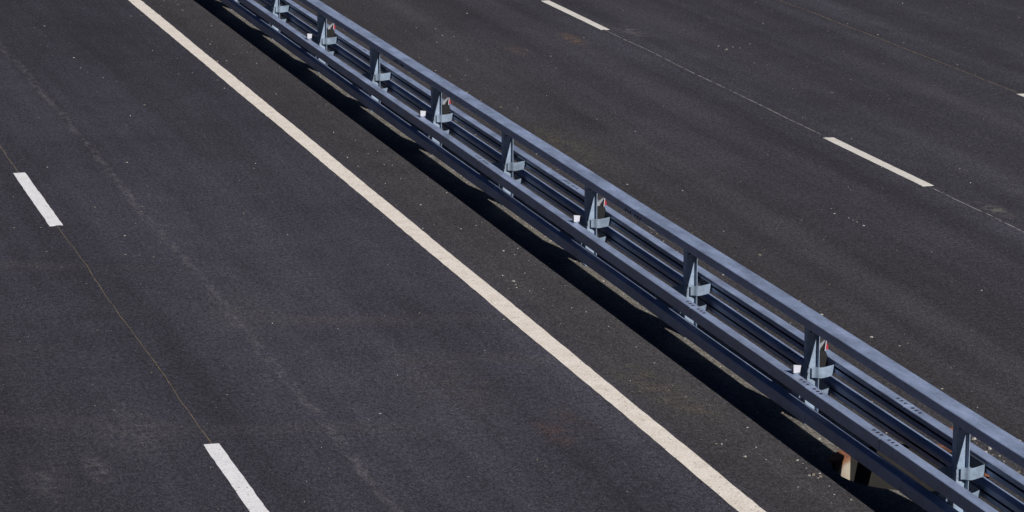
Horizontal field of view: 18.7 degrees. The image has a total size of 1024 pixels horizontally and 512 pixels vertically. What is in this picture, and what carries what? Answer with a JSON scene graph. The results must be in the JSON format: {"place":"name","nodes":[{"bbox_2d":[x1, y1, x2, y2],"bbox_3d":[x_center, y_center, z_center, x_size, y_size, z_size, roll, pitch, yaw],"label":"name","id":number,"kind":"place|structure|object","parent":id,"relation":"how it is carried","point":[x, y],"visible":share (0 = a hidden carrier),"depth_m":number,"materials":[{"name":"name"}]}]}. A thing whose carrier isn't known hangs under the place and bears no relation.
{"place":"outdoors","nodes":[
{"label":"outdoors","id":0,"kind":"place"},
{"bbox_2d":[0,0,1023,511],"bbox_3d":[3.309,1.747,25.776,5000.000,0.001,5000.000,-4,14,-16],"label":"road","id":1,"kind":"structure","parent":0,"point":[300,304],"depth_m":33.50,"materials":[{"name":"black asphalt"}]},
{"bbox_2d":[13,172,62,225],"bbox_3d":[-5.494,-0.668,36.037,0.157,0.004,3.029,-4,14,-16],"label":"lane marking","id":2,"kind":"object","parent":1,"relation":"on","point":[45,210],"visible":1,"depth_m":35.91,"materials":[{"name":"white paint"}]},
{"bbox_2d":[57,226,211,443],"bbox_3d":[-3.798,0.628,30.525,0.036,0.001,8.850,-4,14,-16],"label":"pavement crack","id":3,"kind":"object","parent":1,"relation":"on","point":[141,344],"visible":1,"depth_m":29.50,"materials":[{"name":"black asphalt"}]},
{"bbox_2d":[204,443,268,511],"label":"lane marking","id":4,"kind":"object","parent":1,"relation":"on","point":[247,495],"visible":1,"depth_m":25.46,"materials":[{"name":"white paint"}]},
{"bbox_2d":[128,0,765,511],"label":"edge line","id":5,"kind":"object","parent":1,"relation":"on","point":[704,472],"visible":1,"depth_m":31.33,"materials":[{"name":"paint"}]},
{"bbox_2d":[542,0,609,29],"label":"lane marking","id":6,"kind":"object","parent":1,"relation":"on","point":[571,13],"visible":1,"depth_m":49.40,"materials":[{"name":"white paint"}]},
{"bbox_2d":[220,0,1023,511],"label":"safety barrier","id":7,"kind":"object","parent":1,"relation":"on","point":[956,482],"visible":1,"depth_m":29.75,"materials":[{"name":"metal"}]},
{"bbox_2d":[606,30,819,133],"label":"pavement crack","id":8,"kind":"object","parent":1,"relation":"on","point":[718,84],"visible":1,"depth_m":43.26,"materials":[{"name":"black asphalt"}]},
{"bbox_2d":[824,137,933,185],"bbox_3d":[4.456,-1.166,38.154,0.146,0.004,3.101,-4,14,-16],"label":"lane marking","id":9,"kind":"object","parent":1,"relation":"on","point":[906,175],"visible":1,"depth_m":38.04,"materials":[{"name":"white paint"}]},
{"bbox_2d":[780,0,1019,93],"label":"pavement crack","id":10,"kind":"object","parent":1,"relation":"on","point":[904,48],"visible":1,"depth_m":46.27,"materials":[{"name":"black asphalt"}]},
{"bbox_2d":[828,444,989,490],"bbox_3d":[3.323,2.415,25.937,1.348,1.426,1.320,-4,14,-16],"label":"drainage pit","id":11,"kind":"object","parent":1,"relation":"in","point":[847,466],"visible":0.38,"depth_m":26.33,"materials":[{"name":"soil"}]},
{"bbox_2d":[934,189,1022,231],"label":"pavement crack","id":12,"kind":"object","parent":1,"relation":"on","point":[981,211],"visible":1,"depth_m":35.45,"materials":[{"name":"black asphalt"}]},
{"bbox_2d":[9,0,1023,509],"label":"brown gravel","id":13,"kind":"structure","parent":0,"point":[549,242],"depth_m":33.45,"materials":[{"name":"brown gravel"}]}
]}

